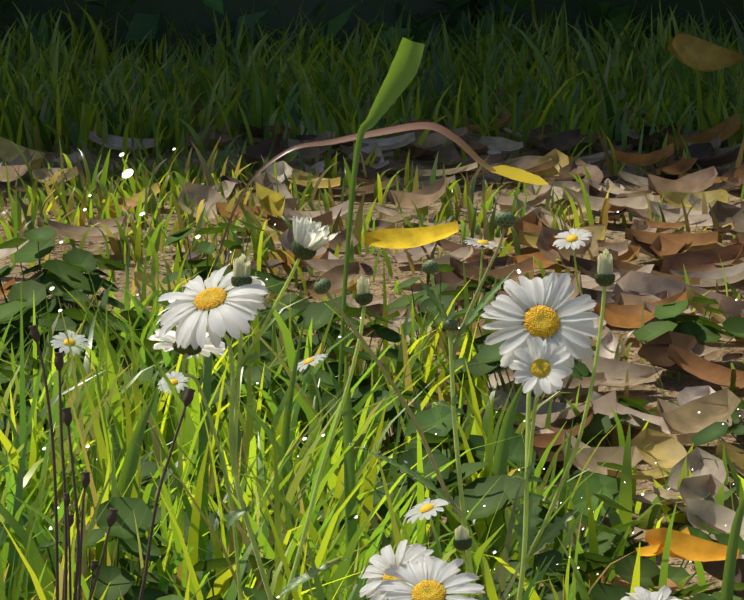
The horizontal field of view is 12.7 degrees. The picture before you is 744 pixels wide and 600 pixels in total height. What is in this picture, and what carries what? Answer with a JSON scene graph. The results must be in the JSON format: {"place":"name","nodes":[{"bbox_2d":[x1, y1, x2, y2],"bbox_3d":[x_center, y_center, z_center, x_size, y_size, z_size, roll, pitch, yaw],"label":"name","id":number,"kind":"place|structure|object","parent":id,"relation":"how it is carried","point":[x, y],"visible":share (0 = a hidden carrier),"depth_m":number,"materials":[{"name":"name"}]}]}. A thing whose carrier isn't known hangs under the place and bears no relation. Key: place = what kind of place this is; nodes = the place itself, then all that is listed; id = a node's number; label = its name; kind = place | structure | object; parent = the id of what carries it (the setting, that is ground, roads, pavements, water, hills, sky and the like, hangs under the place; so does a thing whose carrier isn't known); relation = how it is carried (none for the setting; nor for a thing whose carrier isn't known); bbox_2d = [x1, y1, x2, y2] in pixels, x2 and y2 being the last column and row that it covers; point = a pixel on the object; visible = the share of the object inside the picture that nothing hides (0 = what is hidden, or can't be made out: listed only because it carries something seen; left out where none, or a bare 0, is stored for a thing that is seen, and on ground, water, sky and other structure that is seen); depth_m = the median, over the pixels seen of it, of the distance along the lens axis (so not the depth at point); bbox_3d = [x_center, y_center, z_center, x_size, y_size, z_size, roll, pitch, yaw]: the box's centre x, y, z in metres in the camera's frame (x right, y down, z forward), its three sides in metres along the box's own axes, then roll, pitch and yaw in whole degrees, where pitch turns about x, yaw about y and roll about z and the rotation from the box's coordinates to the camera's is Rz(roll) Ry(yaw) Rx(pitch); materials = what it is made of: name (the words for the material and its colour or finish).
{"place":"outdoors","nodes":[
{"label":"outdoors","id":0,"kind":"place"},
{"bbox_2d":[0,68,743,599],"bbox_3d":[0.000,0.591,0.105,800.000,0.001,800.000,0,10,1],"label":"ground","id":1,"kind":"structure","parent":0,"point":[650,392],"depth_m":3.71,"materials":[{"name":"soil"}]},
{"bbox_2d":[29,325,195,599],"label":"dry seed heads","id":2,"kind":"object","parent":1,"relation":"on","point":[188,396],"visible":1,"depth_m":1.42,"materials":[{"name":"plant"}]},
{"bbox_2d":[63,241,592,558],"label":"daisy stems","id":3,"kind":"object","parent":1,"relation":"on","point":[430,519],"visible":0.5,"depth_m":2.52,"materials":[{"name":"green plant"}]},
{"bbox_2d":[50,228,591,523],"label":"small daisies","id":4,"kind":"object","parent":3,"relation":"on","point":[580,234],"visible":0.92,"depth_m":2.51,"materials":[{"name":"white plant"}]},
{"bbox_2d":[0,237,743,599],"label":"meadow grass","id":5,"kind":"structure","parent":1,"relation":"on","point":[26,473],"depth_m":2.24,"materials":[{"name":"green plant"}]},
{"bbox_2d":[0,33,743,599],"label":"fallen leaves","id":6,"kind":"object","parent":1,"relation":"on","point":[632,291],"visible":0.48,"depth_m":3.58,"materials":[{"name":"brown plant"}]},
{"bbox_2d":[0,0,743,161],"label":"grass","id":7,"kind":"structure","parent":1,"relation":"on","point":[40,90],"depth_m":4.83,"materials":[{"name":"green plant"}]},
{"bbox_2d":[0,217,743,599],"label":"broadleaf weeds","id":8,"kind":"object","parent":1,"relation":"on","point":[62,277],"visible":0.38,"depth_m":2.63,"materials":[{"name":"green plant"}]},
{"bbox_2d":[0,118,743,295],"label":"rough meadow grass","id":9,"kind":"structure","parent":1,"relation":"on","point":[175,178],"depth_m":3.94,"materials":[{"name":"green plant"}]},
{"bbox_2d":[0,0,743,72],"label":"hedge","id":10,"kind":"object","parent":1,"relation":"on","point":[366,11],"visible":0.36,"depth_m":5.58,"materials":[{"name":"green plant"}]},
{"bbox_2d":[42,148,737,597],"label":"floating pollen particles","id":11,"kind":"object","parent":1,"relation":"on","point":[126,172],"visible":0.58,"depth_m":2.96,"materials":[{"name":"white"}]},
{"bbox_2d":[182,228,605,599],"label":"stems","id":12,"kind":"object","parent":1,"relation":"on","point":[233,434],"depth_m":1.30,"materials":[{"name":"green plant"}]},
{"bbox_2d":[149,325,225,358],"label":"daisy petals","id":13,"kind":"object","parent":12,"relation":"on","point":[207,349],"visible":0.6,"depth_m":1.60,"materials":[{"name":"white plant"}]},
{"bbox_2d":[173,342,201,355],"bbox_3d":[-0.089,0.023,1.601,0.015,0.009,0.013,0,10,1],"label":"flower calyx","id":14,"kind":"object","parent":12,"relation":"attached to","point":[190,350],"visible":0.73,"depth_m":1.60,"materials":[{"name":"green plant"}]},
{"bbox_2d":[193,287,226,310],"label":"daisy center","id":15,"kind":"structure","parent":12,"relation":"on","point":[207,299],"depth_m":1.29,"materials":[{"name":"yellow plant"}]},
{"bbox_2d":[156,264,267,349],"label":"daisy petals","id":16,"kind":"object","parent":12,"relation":"on","point":[235,313],"visible":1,"depth_m":1.29,"materials":[{"name":"white plant"}]},
{"bbox_2d":[231,276,251,286],"bbox_3d":[-0.051,-0.007,1.301,0.008,0.006,0.008,0,10,1],"label":"flower calyx","id":17,"kind":"object","parent":12,"relation":"attached to","point":[237,281],"visible":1,"depth_m":1.30,"materials":[{"name":"green plant"}]},
{"bbox_2d":[233,254,250,277],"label":"daisy bud petals","id":18,"kind":"object","parent":17,"relation":"attached to","point":[241,266],"visible":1,"depth_m":1.30,"materials":[{"name":"white plant"}]},
{"bbox_2d":[291,241,316,259],"bbox_3d":[-0.027,-0.020,1.300,0.010,0.008,0.010,0,10,1],"label":"flower calyx","id":19,"kind":"object","parent":12,"relation":"on","point":[301,252],"visible":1,"depth_m":1.30,"materials":[{"name":"green plant"}]},
{"bbox_2d":[293,216,337,250],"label":"daisy petals","id":20,"kind":"object","parent":19,"relation":"on","point":[309,235],"visible":1,"depth_m":1.29,"materials":[{"name":"white plant"}]},
{"bbox_2d":[313,278,330,293],"bbox_3d":[-0.019,-0.005,1.290,0.007,0.006,0.007,0,10,1],"label":"bud","id":21,"kind":"object","parent":12,"relation":"on","point":[322,286],"visible":1,"depth_m":1.29,"materials":[{"name":"green plant"}]},
{"bbox_2d":[239,443,452,503],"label":"dew drops","id":22,"kind":"object","parent":12,"relation":"on","point":[401,471],"visible":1,"depth_m":1.30,"materials":[{"name":"liquid"}]},
{"bbox_2d":[355,293,372,304],"bbox_3d":[-0.003,-0.001,1.310,0.007,0.005,0.007,0,10,1],"label":"flower calyx","id":23,"kind":"object","parent":12,"relation":"on","point":[364,299],"visible":1,"depth_m":1.31,"materials":[{"name":"green plant"}]},
{"bbox_2d":[357,275,369,294],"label":"daisy bud petals","id":24,"kind":"object","parent":23,"relation":"on","point":[363,285],"visible":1,"depth_m":1.31,"materials":[{"name":"white plant"}]},
{"bbox_2d":[383,564,405,582],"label":"daisy center","id":25,"kind":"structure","parent":12,"relation":"attached to","point":[386,577],"depth_m":1.31,"materials":[{"name":"yellow plant"}]},
{"bbox_2d":[359,539,435,599],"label":"daisy petals","id":26,"kind":"object","parent":12,"relation":"attached to","point":[374,572],"visible":0.42,"depth_m":1.32,"materials":[{"name":"white plant"}]},
{"bbox_2d":[412,580,446,599],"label":"daisy center","id":27,"kind":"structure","parent":12,"relation":"attached to","point":[428,590],"depth_m":1.27,"materials":[{"name":"yellow plant"}]},
{"bbox_2d":[375,555,484,599],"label":"daisy petals","id":28,"kind":"object","parent":12,"relation":"attached to","point":[438,570],"visible":1,"depth_m":1.27,"materials":[{"name":"white plant"}]},
{"bbox_2d":[422,260,438,273],"bbox_3d":[0.023,-0.013,1.300,0.007,0.005,0.007,0,10,1],"label":"bud","id":29,"kind":"object","parent":12,"relation":"on","point":[430,267],"visible":1,"depth_m":1.30,"materials":[{"name":"green plant"}]},
{"bbox_2d":[442,318,457,330],"bbox_3d":[0.030,0.009,1.299,0.006,0.005,0.006,0,10,1],"label":"bud","id":30,"kind":"object","parent":12,"relation":"on","point":[449,324],"visible":1,"depth_m":1.30,"materials":[{"name":"green plant"}]},
{"bbox_2d":[453,537,471,550],"bbox_3d":[0.035,0.095,1.292,0.008,0.005,0.008,0,10,1],"label":"flower calyx","id":31,"kind":"object","parent":12,"relation":"on","point":[462,545],"visible":1,"depth_m":1.29,"materials":[{"name":"green plant"}]},
{"bbox_2d":[455,525,468,540],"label":"daisy bud petals","id":32,"kind":"object","parent":31,"relation":"on","point":[461,532],"visible":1,"depth_m":1.29,"materials":[{"name":"white plant"}]},
{"bbox_2d":[495,211,515,227],"bbox_3d":[0.052,-0.032,1.306,0.008,0.007,0.008,0,10,1],"label":"bud","id":33,"kind":"object","parent":12,"relation":"on","point":[504,219],"visible":1,"depth_m":1.30,"materials":[{"name":"green plant"}]},
{"bbox_2d":[530,358,550,377],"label":"daisy center","id":34,"kind":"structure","parent":12,"relation":"attached to","point":[540,368],"depth_m":1.29,"materials":[{"name":"yellow plant"}]},
{"bbox_2d":[509,336,572,395],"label":"daisy petals","id":35,"kind":"object","parent":12,"relation":"attached to","point":[540,348],"visible":1,"depth_m":1.29,"materials":[{"name":"white plant"}]},
{"bbox_2d":[480,271,602,370],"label":"daisy petals","id":36,"kind":"object","parent":12,"relation":"attached to","point":[553,291],"visible":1,"depth_m":1.31,"materials":[{"name":"white plant"}]},
{"bbox_2d":[523,305,559,338],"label":"daisy center","id":37,"kind":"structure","parent":12,"relation":"attached to","point":[541,321],"depth_m":1.31,"materials":[{"name":"yellow plant"}]},
{"bbox_2d":[594,273,614,286],"bbox_3d":[0.091,-0.008,1.299,0.008,0.006,0.008,0,10,1],"label":"flower calyx","id":38,"kind":"object","parent":12,"relation":"on","point":[604,280],"visible":1,"depth_m":1.30,"materials":[{"name":"green plant"}]},
{"bbox_2d":[597,249,612,274],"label":"daisy bud petals","id":39,"kind":"object","parent":38,"relation":"on","point":[605,263],"visible":1,"depth_m":1.30,"materials":[{"name":"white plant"}]},
{"bbox_2d":[621,585,680,599],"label":"daisy petals","id":40,"kind":"object","parent":12,"relation":"on","point":[662,593],"visible":1,"depth_m":1.43,"materials":[{"name":"white plant"}]},
{"bbox_2d":[88,185,743,402],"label":"meadow grass","id":41,"kind":"structure","parent":1,"relation":"on","point":[558,268],"depth_m":3.49,"materials":[{"name":"green plant"}]},
{"bbox_2d":[107,37,743,599],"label":"tall grass","id":42,"kind":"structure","parent":1,"relation":"on","point":[405,65],"depth_m":2.30,"materials":[{"name":"green plant"}]}
]}

